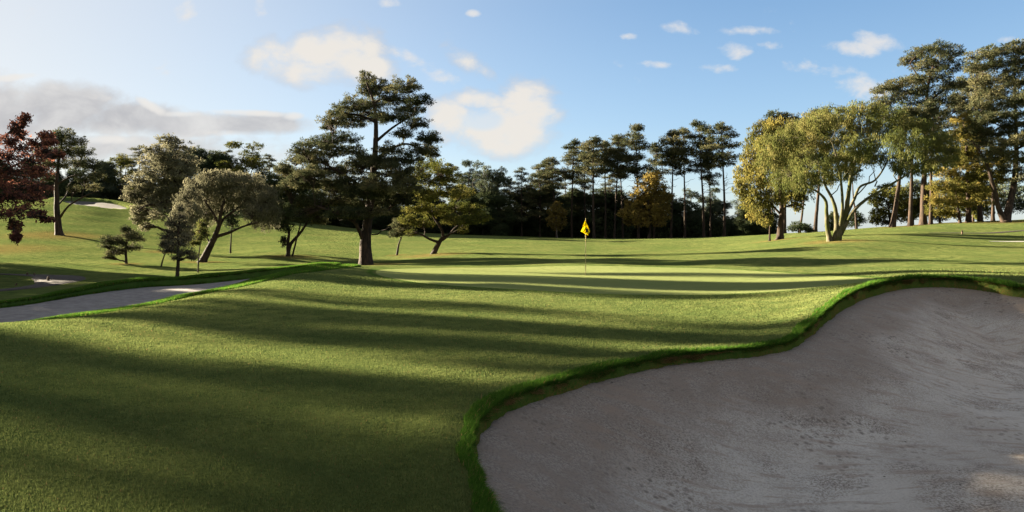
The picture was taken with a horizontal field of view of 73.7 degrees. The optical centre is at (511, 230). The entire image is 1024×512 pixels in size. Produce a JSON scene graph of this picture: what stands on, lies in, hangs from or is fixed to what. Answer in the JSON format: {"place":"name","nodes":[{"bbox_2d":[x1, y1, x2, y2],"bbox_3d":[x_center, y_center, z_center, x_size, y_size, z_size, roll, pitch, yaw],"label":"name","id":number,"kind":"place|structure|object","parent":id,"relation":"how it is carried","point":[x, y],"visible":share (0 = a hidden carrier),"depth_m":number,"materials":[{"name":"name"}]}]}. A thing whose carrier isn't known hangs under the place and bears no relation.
{"place":"outdoors","nodes":[
{"label":"outdoors","id":0,"kind":"place"},
{"bbox_2d":[0,273,85,290],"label":"sand bunker","id":1,"kind":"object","parent":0,"point":[40,280],"depth_m":31.06},
{"bbox_2d":[0,197,1023,511],"bbox_3d":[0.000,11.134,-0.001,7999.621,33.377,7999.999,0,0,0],"label":"ground","id":2,"kind":"structure","parent":0,"point":[44,249],"depth_m":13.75,"materials":[{"name":"green plant"}]},
{"bbox_2d":[15,162,48,183],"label":"evergreen tree","id":3,"kind":"object","parent":2,"relation":"on","point":[28,174],"visible":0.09,"depth_m":128.80,"materials":[{"name":"green plant"}]},
{"bbox_2d":[0,111,66,245],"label":"maple tree","id":4,"kind":"object","parent":2,"relation":"on","point":[40,154],"visible":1,"depth_m":29.46,"materials":[{"name":"red plant"}]},
{"bbox_2d":[44,171,65,196],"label":"evergreen tree","id":5,"kind":"object","parent":2,"relation":"on","point":[60,177],"visible":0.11,"depth_m":125.59,"materials":[{"name":"green plant"}]},
{"bbox_2d":[33,125,107,235],"bbox_3d":[-41.199,-4.586,64.008,7.990,10.466,5.513,0,0,0],"label":"pine tree","id":6,"kind":"object","parent":2,"relation":"on","point":[67,148],"visible":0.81,"depth_m":63.69,"materials":[{"name":"green plant"}]},
{"bbox_2d":[65,162,89,183],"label":"eucalyptus tree","id":7,"kind":"object","parent":2,"relation":"on","point":[78,171],"visible":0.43,"depth_m":126.40,"materials":[{"name":"green plant"}]},
{"bbox_2d":[65,201,126,208],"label":"sand bunker","id":8,"kind":"object","parent":2,"relation":"on","point":[104,205],"visible":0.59,"depth_m":107.70},
{"bbox_2d":[83,160,121,199],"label":"evergreen tree","id":9,"kind":"object","parent":2,"relation":"on","point":[111,172],"visible":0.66,"depth_m":123.31,"materials":[{"name":"green plant"}]},
{"bbox_2d":[101,153,138,200],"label":"eucalyptus tree","id":10,"kind":"object","parent":2,"relation":"on","point":[123,161],"visible":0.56,"depth_m":125.68,"materials":[{"name":"green plant"}]},
{"bbox_2d":[96,225,145,263],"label":"young pine","id":11,"kind":"object","parent":2,"relation":"on","point":[117,241],"visible":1,"depth_m":41.74,"materials":[{"name":"green plant"}]},
{"bbox_2d":[0,279,248,322],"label":"sand bunker","id":12,"kind":"object","parent":2,"relation":"on","point":[103,300],"visible":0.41,"depth_m":23.50},
{"bbox_2d":[120,145,157,192],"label":"pine tree","id":13,"kind":"object","parent":2,"relation":"on","point":[139,153],"visible":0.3,"depth_m":121.57,"materials":[{"name":"green plant"}]},
{"bbox_2d":[118,133,205,249],"bbox_3d":[-28.670,-3.152,55.505,6.816,10.133,4.673,0,0,0],"label":"broadleaf tree","id":14,"kind":"object","parent":2,"relation":"on","point":[171,164],"visible":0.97,"depth_m":55.20,"materials":[{"name":"green plant"}]},
{"bbox_2d":[158,236,179,266],"bbox_3d":[-20.593,1.146,41.088,1.456,2.322,1.103,0,0,0],"label":"leaning trunk","id":15,"kind":"object","parent":2,"relation":"on","point":[164,255],"visible":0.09,"depth_m":40.96,"materials":[{"name":"plant"}]},
{"bbox_2d":[155,203,199,276],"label":"young pine","id":16,"kind":"object","parent":2,"relation":"on","point":[178,232],"visible":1,"depth_m":32.40,"materials":[{"name":"green plant"}]},
{"bbox_2d":[0,261,361,322],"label":"rough grass","id":17,"kind":"structure","parent":2,"relation":"on","point":[313,267],"depth_m":24.73,"materials":[{"name":"green plant"}]},
{"bbox_2d":[165,145,221,209],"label":"evergreen tree","id":18,"kind":"object","parent":2,"relation":"on","point":[201,153],"visible":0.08,"depth_m":119.45,"materials":[{"name":"green plant"}]},
{"bbox_2d":[189,218,210,272],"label":"sapling","id":19,"kind":"object","parent":2,"relation":"on","point":[202,230],"visible":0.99,"depth_m":36.92,"materials":[{"name":"green plant"}]},
{"bbox_2d":[196,149,240,213],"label":"evergreen tree","id":20,"kind":"object","parent":2,"relation":"on","point":[213,158],"visible":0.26,"depth_m":116.68,"materials":[{"name":"green plant"}]},
{"bbox_2d":[166,168,284,261],"bbox_3d":[-19.390,-0.913,46.304,7.787,6.673,5.233,0,0,-16],"label":"willow tree","id":21,"kind":"object","parent":2,"relation":"on","point":[224,189],"visible":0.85,"depth_m":45.61,"materials":[{"name":"green plant"}]},
{"bbox_2d":[222,211,244,252],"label":"young tree","id":22,"kind":"object","parent":2,"relation":"on","point":[230,220],"visible":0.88,"depth_m":57.82,"materials":[{"name":"green plant"}]},
{"bbox_2d":[214,141,274,215],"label":"eucalyptus tree","id":23,"kind":"object","parent":2,"relation":"on","point":[252,162],"visible":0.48,"depth_m":114.99,"materials":[{"name":"green plant"}]},
{"bbox_2d":[260,153,278,189],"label":"pine tree","id":24,"kind":"object","parent":2,"relation":"on","point":[270,165],"visible":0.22,"depth_m":119.65,"materials":[{"name":"green plant"}]},
{"bbox_2d":[259,173,323,255],"bbox_3d":[-17.041,-1.281,51.967,5.674,6.873,3.593,0,0,0],"label":"broadleaf tree","id":25,"kind":"object","parent":2,"relation":"on","point":[287,228],"visible":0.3,"depth_m":51.69,"materials":[{"name":"green plant"}]},
{"bbox_2d":[278,170,326,222],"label":"evergreen tree","id":26,"kind":"object","parent":2,"relation":"on","point":[306,192],"visible":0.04,"depth_m":112.39,"materials":[{"name":"green plant"}]},
{"bbox_2d":[317,176,332,224],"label":"eucalyptus tree","id":27,"kind":"object","parent":2,"relation":"on","point":[324,193],"visible":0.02,"depth_m":117.39,"materials":[{"name":"green plant"}]},
{"bbox_2d":[330,190,364,227],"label":"evergreen tree","id":28,"kind":"object","parent":2,"relation":"on","point":[348,223],"visible":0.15,"depth_m":114.32,"materials":[{"name":"green plant"}]},
{"bbox_2d":[273,70,443,264],"bbox_3d":[-9.834,-4.203,44.031,11.086,13.271,8.613,0,0,0],"label":"pine tree","id":29,"kind":"object","parent":2,"relation":"on","point":[374,190],"visible":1,"depth_m":43.03,"materials":[{"name":"green plant"}]},
{"bbox_2d":[372,202,400,230],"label":"evergreen tree","id":30,"kind":"object","parent":2,"relation":"on","point":[382,221],"visible":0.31,"depth_m":113.86,"materials":[{"name":"green plant"}]},
{"bbox_2d":[0,173,777,237],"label":"undergrowth","id":31,"kind":"object","parent":2,"relation":"on","point":[716,229],"visible":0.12,"depth_m":117.97,"materials":[{"name":"green plant"}]},
{"bbox_2d":[387,218,416,254],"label":"young pine","id":32,"kind":"object","parent":2,"relation":"on","point":[399,232],"visible":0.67,"depth_m":56.75,"materials":[{"name":"green plant"}]},
{"bbox_2d":[406,188,449,232],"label":"evergreen tree","id":33,"kind":"object","parent":2,"relation":"on","point":[430,229],"visible":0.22,"depth_m":116.12,"materials":[{"name":"green plant"}]},
{"bbox_2d":[397,157,492,253],"bbox_3d":[-5.703,-2.173,54.877,7.048,8.527,5.945,0,0,-39],"label":"broadleaf tree","id":34,"kind":"object","parent":2,"relation":"on","point":[443,176],"visible":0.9,"depth_m":54.45,"materials":[{"name":"green plant"}]},
{"bbox_2d":[433,163,462,233],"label":"pine tree","id":35,"kind":"object","parent":2,"relation":"on","point":[453,166],"visible":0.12,"depth_m":117.68,"materials":[{"name":"green plant"}]},
{"bbox_2d":[448,172,469,215],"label":"pine tree","id":36,"kind":"object","parent":2,"relation":"on","point":[462,182],"visible":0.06,"depth_m":119.56,"materials":[{"name":"green plant"}]},
{"bbox_2d":[445,187,487,234],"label":"evergreen tree","id":37,"kind":"object","parent":2,"relation":"on","point":[476,228],"visible":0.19,"depth_m":110.81,"materials":[{"name":"green plant"}]},
{"bbox_2d":[456,159,487,210],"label":"eucalyptus tree","id":38,"kind":"object","parent":2,"relation":"on","point":[466,179],"visible":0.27,"depth_m":115.70,"materials":[{"name":"green plant"}]},
{"bbox_2d":[472,165,497,233],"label":"eucalyptus tree","id":39,"kind":"object","parent":2,"relation":"on","point":[484,178],"visible":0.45,"depth_m":110.95,"materials":[{"name":"green plant"}]},
{"bbox_2d":[473,190,517,235],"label":"evergreen tree","id":40,"kind":"object","parent":2,"relation":"on","point":[497,225],"visible":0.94,"depth_m":108.90,"materials":[{"name":"green plant"}]},
{"bbox_2d":[485,166,512,209],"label":"eucalyptus tree","id":41,"kind":"object","parent":2,"relation":"on","point":[500,177],"visible":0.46,"depth_m":113.56,"materials":[{"name":"green plant"}]},
{"bbox_2d":[500,179,526,235],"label":"pine tree","id":42,"kind":"object","parent":2,"relation":"on","point":[507,189],"visible":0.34,"depth_m":115.68,"materials":[{"name":"green plant"}]},
{"bbox_2d":[509,167,538,236],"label":"pine tree","id":43,"kind":"object","parent":2,"relation":"on","point":[522,178],"visible":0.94,"depth_m":111.72,"materials":[{"name":"green plant"}]},
{"bbox_2d":[505,188,546,236],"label":"evergreen tree","id":44,"kind":"object","parent":2,"relation":"on","point":[517,199],"visible":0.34,"depth_m":115.51,"materials":[{"name":"green plant"}]},
{"bbox_2d":[522,173,544,211],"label":"pine tree","id":45,"kind":"object","parent":2,"relation":"on","point":[532,183],"visible":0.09,"depth_m":119.50,"materials":[{"name":"green plant"}]},
{"bbox_2d":[519,164,560,236],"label":"pine tree","id":46,"kind":"object","parent":2,"relation":"on","point":[540,205],"visible":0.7,"depth_m":113.69,"materials":[{"name":"green plant"}]},
{"bbox_2d":[517,186,575,236],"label":"evergreen tree","id":47,"kind":"object","parent":2,"relation":"on","point":[544,197],"visible":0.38,"depth_m":115.81,"materials":[{"name":"green plant"}]},
{"bbox_2d":[533,160,562,235],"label":"pine tree","id":48,"kind":"object","parent":2,"relation":"on","point":[547,163],"visible":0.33,"depth_m":115.26,"materials":[{"name":"green plant"}]},
{"bbox_2d":[534,157,565,236],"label":"pine tree","id":49,"kind":"object","parent":2,"relation":"on","point":[551,171],"visible":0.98,"depth_m":111.81,"materials":[{"name":"green plant"}]},
{"bbox_2d":[545,200,567,237],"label":"autumn tree","id":50,"kind":"object","parent":2,"relation":"on","point":[557,214],"visible":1,"depth_m":105.80,"materials":[{"name":"plant"}]},
{"bbox_2d":[556,168,583,220],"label":"pine tree","id":51,"kind":"object","parent":2,"relation":"on","point":[564,184],"visible":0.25,"depth_m":120.41,"materials":[{"name":"green plant"}]},
{"bbox_2d":[558,138,587,237],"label":"pine tree","id":52,"kind":"object","parent":2,"relation":"on","point":[573,150],"visible":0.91,"depth_m":113.31,"materials":[{"name":"green plant"}]},
{"bbox_2d":[560,187,591,235],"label":"evergreen tree","id":53,"kind":"object","parent":2,"relation":"on","point":[580,193],"visible":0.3,"depth_m":119.81,"materials":[{"name":"green plant"}]},
{"bbox_2d":[571,143,595,237],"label":"pine tree","id":54,"kind":"object","parent":2,"relation":"on","point":[583,182],"visible":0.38,"depth_m":115.75,"materials":[{"name":"green plant"}]},
{"bbox_2d":[572,135,616,237],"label":"pine tree","id":55,"kind":"object","parent":2,"relation":"on","point":[592,154],"visible":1,"depth_m":108.07,"materials":[{"name":"green plant"}]},
{"bbox_2d":[574,188,619,237],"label":"evergreen tree","id":56,"kind":"object","parent":2,"relation":"on","point":[600,211],"visible":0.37,"depth_m":119.97,"materials":[{"name":"green plant"}]},
{"bbox_2d":[590,140,620,237],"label":"pine tree","id":57,"kind":"object","parent":2,"relation":"on","point":[610,158],"visible":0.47,"depth_m":111.20,"materials":[{"name":"green plant"}]},
{"bbox_2d":[598,186,620,214],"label":"eucalyptus tree","id":58,"kind":"object","parent":2,"relation":"on","point":[608,191],"visible":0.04,"depth_m":125.11,"materials":[{"name":"green plant"}]},
{"bbox_2d":[599,175,626,219],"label":"pine tree","id":59,"kind":"object","parent":2,"relation":"on","point":[609,184],"visible":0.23,"depth_m":123.59,"materials":[{"name":"green plant"}]},
{"bbox_2d":[603,133,634,237],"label":"pine tree","id":60,"kind":"object","parent":2,"relation":"on","point":[618,138],"visible":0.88,"depth_m":111.10,"materials":[{"name":"green plant"}]},
{"bbox_2d":[609,135,630,237],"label":"pine tree","id":61,"kind":"object","parent":2,"relation":"on","point":[621,202],"visible":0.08,"depth_m":113.93,"materials":[{"name":"green plant"}]},
{"bbox_2d":[603,192,642,237],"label":"evergreen tree","id":62,"kind":"object","parent":2,"relation":"on","point":[624,198],"visible":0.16,"depth_m":120.32,"materials":[{"name":"green plant"}]},
{"bbox_2d":[376,266,874,294],"bbox_3d":[2.707,1.549,24.839,18.354,0.416,12.791,0,0,22],"label":"putting green","id":63,"kind":"object","parent":2,"relation":"on","point":[629,280],"visible":1,"depth_m":22.49,"materials":[{"name":"green plant"}]},
{"bbox_2d":[581,218,589,274],"bbox_3d":[2.763,0.647,25.752,0.346,2.260,0.158,0,0,26],"label":"flagstick","id":64,"kind":"object","parent":63,"relation":"on","point":[585,230],"visible":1,"depth_m":25.78,"materials":[{"name":"fabric"}]},
{"bbox_2d":[620,123,653,237],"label":"pine tree","id":65,"kind":"object","parent":2,"relation":"on","point":[637,128],"visible":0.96,"depth_m":109.36,"materials":[{"name":"green plant"}]},
{"bbox_2d":[632,198,651,237],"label":"evergreen tree","id":66,"kind":"object","parent":2,"relation":"on","point":[643,231],"visible":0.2,"depth_m":120.05,"materials":[{"name":"green plant"}]},
{"bbox_2d":[616,170,676,238],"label":"autumn tree","id":67,"kind":"object","parent":2,"relation":"on","point":[652,206],"visible":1,"depth_m":103.31,"materials":[{"name":"yellow plant"}]},
{"bbox_2d":[643,142,671,237],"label":"pine tree","id":68,"kind":"object","parent":2,"relation":"on","point":[655,161],"visible":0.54,"depth_m":115.28,"materials":[{"name":"green plant"}]},
{"bbox_2d":[654,129,690,237],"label":"pine tree","id":69,"kind":"object","parent":2,"relation":"on","point":[672,139],"visible":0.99,"depth_m":107.48,"materials":[{"name":"green plant"}]},
{"bbox_2d":[658,199,691,237],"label":"evergreen tree","id":70,"kind":"object","parent":2,"relation":"on","point":[678,208],"visible":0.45,"depth_m":118.37,"materials":[{"name":"green plant"}]},
{"bbox_2d":[669,127,703,237],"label":"pine tree","id":71,"kind":"object","parent":2,"relation":"on","point":[684,133],"visible":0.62,"depth_m":108.89,"materials":[{"name":"green plant"}]},
{"bbox_2d":[675,188,705,223],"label":"eucalyptus tree","id":72,"kind":"object","parent":2,"relation":"on","point":[693,208],"visible":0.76,"depth_m":118.47,"materials":[{"name":"green plant"}]},
{"bbox_2d":[686,210,709,237],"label":"evergreen tree","id":73,"kind":"object","parent":2,"relation":"on","point":[706,223],"visible":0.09,"depth_m":120.52,"materials":[{"name":"green plant"}]},
{"bbox_2d":[683,118,716,236],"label":"pine tree","id":74,"kind":"object","parent":2,"relation":"on","point":[699,126],"visible":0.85,"depth_m":105.92,"materials":[{"name":"green plant"}]},
{"bbox_2d":[697,141,721,236],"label":"pine tree","id":75,"kind":"object","parent":2,"relation":"on","point":[709,176],"visible":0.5,"depth_m":107.87,"materials":[{"name":"green plant"}]},
{"bbox_2d":[699,187,722,225],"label":"eucalyptus tree","id":76,"kind":"object","parent":2,"relation":"on","point":[717,208],"visible":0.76,"depth_m":121.26,"materials":[{"name":"green plant"}]},
{"bbox_2d":[705,198,734,218],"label":"evergreen tree","id":77,"kind":"object","parent":2,"relation":"on","point":[728,205],"visible":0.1,"depth_m":123.37,"materials":[{"name":"green plant"}]},
{"bbox_2d":[699,121,742,236],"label":"pine tree","id":78,"kind":"object","parent":2,"relation":"on","point":[723,157],"visible":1,"depth_m":103.03,"materials":[{"name":"green plant"}]},
{"bbox_2d":[731,199,748,232],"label":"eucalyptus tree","id":79,"kind":"object","parent":2,"relation":"on","point":[737,210],"visible":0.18,"depth_m":111.54,"materials":[{"name":"green plant"}]},
{"bbox_2d":[733,208,760,235],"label":"evergreen tree","id":80,"kind":"object","parent":2,"relation":"on","point":[747,227],"visible":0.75,"depth_m":107.59,"materials":[{"name":"green plant"}]},
{"bbox_2d":[477,287,1023,511],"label":"sand bunker","id":81,"kind":"object","parent":2,"relation":"on","point":[908,400],"visible":0.98,"depth_m":7.30},
{"bbox_2d":[455,273,1023,511],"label":"lip grass","id":82,"kind":"structure","parent":81,"relation":"on","point":[477,411],"depth_m":7.50,"materials":[{"name":"green plant"}]},
{"bbox_2d":[757,211,778,234],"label":"evergreen tree","id":83,"kind":"object","parent":2,"relation":"on","point":[763,230],"visible":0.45,"depth_m":109.28,"materials":[{"name":"green plant"}]},
{"bbox_2d":[730,115,815,240],"bbox_3d":[24.460,-4.920,64.019,6.881,11.864,7.855,0,0,42],"label":"broadleaf tree","id":84,"kind":"object","parent":2,"relation":"on","point":[767,197],"visible":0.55,"depth_m":63.11,"materials":[{"name":"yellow plant"}]},
{"bbox_2d":[751,105,828,232],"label":"pine tree","id":85,"kind":"object","parent":2,"relation":"on","point":[784,115],"visible":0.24,"depth_m":92.34,"materials":[{"name":"green plant"}]},
{"bbox_2d":[785,220,814,232],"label":"shrub","id":86,"kind":"object","parent":2,"relation":"on","point":[801,226],"visible":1,"depth_m":79.74,"materials":[{"name":"green plant"}]},
{"bbox_2d":[797,121,817,232],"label":"pine tree","id":87,"kind":"object","parent":2,"relation":"on","point":[801,218],"depth_m":83.92,"materials":[{"name":"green plant"}]},
{"bbox_2d":[800,110,839,231],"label":"pine tree","id":88,"kind":"object","parent":2,"relation":"on","point":[815,226],"visible":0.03,"depth_m":81.87,"materials":[{"name":"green plant"}]},
{"bbox_2d":[824,211,839,230],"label":"evergreen tree","id":89,"kind":"object","parent":2,"relation":"on","point":[831,219],"visible":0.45,"depth_m":107.67,"materials":[{"name":"green plant"}]},
{"bbox_2d":[842,149,862,228],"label":"pine tree","id":90,"kind":"object","parent":2,"relation":"on","point":[855,213],"visible":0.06,"depth_m":87.90,"materials":[{"name":"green plant"}]},
{"bbox_2d":[848,210,867,228],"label":"shrub","id":91,"kind":"object","parent":2,"relation":"on","point":[860,218],"visible":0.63,"depth_m":89.69,"materials":[{"name":"green plant"}]},
{"bbox_2d":[753,99,964,241],"bbox_3d":[25.599,-4.437,50.142,17.088,11.051,11.159,0,0,0],"label":"tree","id":92,"kind":"object","parent":2,"relation":"on","point":[796,134],"visible":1,"depth_m":49.37,"materials":[{"name":"green plant"}]},
{"bbox_2d":[864,181,928,226],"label":"broadleaf tree","id":93,"kind":"object","parent":2,"relation":"on","point":[877,215],"visible":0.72,"depth_m":91.82,"materials":[{"name":"green plant"}]},
{"bbox_2d":[885,106,927,226],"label":"pine tree","id":94,"kind":"object","parent":2,"relation":"on","point":[894,213],"visible":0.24,"depth_m":79.76,"materials":[{"name":"green plant"}]},
{"bbox_2d":[887,178,929,224],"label":"broadleaf tree","id":95,"kind":"object","parent":2,"relation":"on","point":[916,183],"visible":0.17,"depth_m":98.94,"materials":[{"name":"green plant"}]},
{"bbox_2d":[902,105,937,225],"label":"pine tree","id":96,"kind":"object","parent":2,"relation":"on","point":[910,209],"visible":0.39,"depth_m":78.82,"materials":[{"name":"green plant"}]},
{"bbox_2d":[869,39,971,224],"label":"pine tree","id":97,"kind":"object","parent":2,"relation":"on","point":[931,66],"visible":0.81,"depth_m":83.07,"materials":[{"name":"green plant"}]},
{"bbox_2d":[916,99,954,223],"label":"pine tree","id":98,"kind":"object","parent":2,"relation":"on","point":[928,106],"visible":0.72,"depth_m":79.83,"materials":[{"name":"green plant"}]},
{"bbox_2d":[913,181,965,222],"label":"broadleaf tree","id":99,"kind":"object","parent":2,"relation":"on","point":[938,219],"visible":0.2,"depth_m":92.11,"materials":[{"name":"green plant"}]},
{"bbox_2d":[922,110,998,222],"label":"conifer tree","id":100,"kind":"object","parent":2,"relation":"on","point":[968,189],"visible":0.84,"depth_m":79.30,"materials":[{"name":"green plant"}]},
{"bbox_2d":[949,175,998,221],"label":"broadleaf tree","id":101,"kind":"object","parent":2,"relation":"on","point":[987,209],"visible":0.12,"depth_m":98.31,"materials":[{"name":"green plant"}]},
{"bbox_2d":[947,61,1001,220],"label":"pine tree","id":102,"kind":"object","parent":2,"relation":"on","point":[961,96],"visible":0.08,"depth_m":89.48,"materials":[{"name":"green plant"}]},
{"bbox_2d":[971,146,1009,220],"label":"conifer tree","id":103,"kind":"object","parent":2,"relation":"on","point":[1000,179],"visible":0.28,"depth_m":83.80,"materials":[{"name":"green plant"}]},
{"bbox_2d":[960,38,1023,221],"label":"pine tree","id":104,"kind":"object","parent":2,"relation":"on","point":[1014,101],"visible":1,"depth_m":75.70,"materials":[{"name":"green plant"}]},
{"bbox_2d":[998,181,1023,214],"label":"broadleaf tree","id":105,"kind":"object","parent":2,"relation":"on","point":[1019,204],"visible":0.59,"depth_m":94.55,"materials":[{"name":"green plant"}]},
{"bbox_2d":[0,0,1023,232],"label":"sky","id":106,"kind":"structure","parent":0,"point":[512,83],"materials":[{"name":"blue"}]},
{"bbox_2d":[980,230,1023,233],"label":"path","id":107,"kind":"structure","parent":0,"point":[1005,231],"depth_m":62.55,"materials":[{"name":"grey concrete"}]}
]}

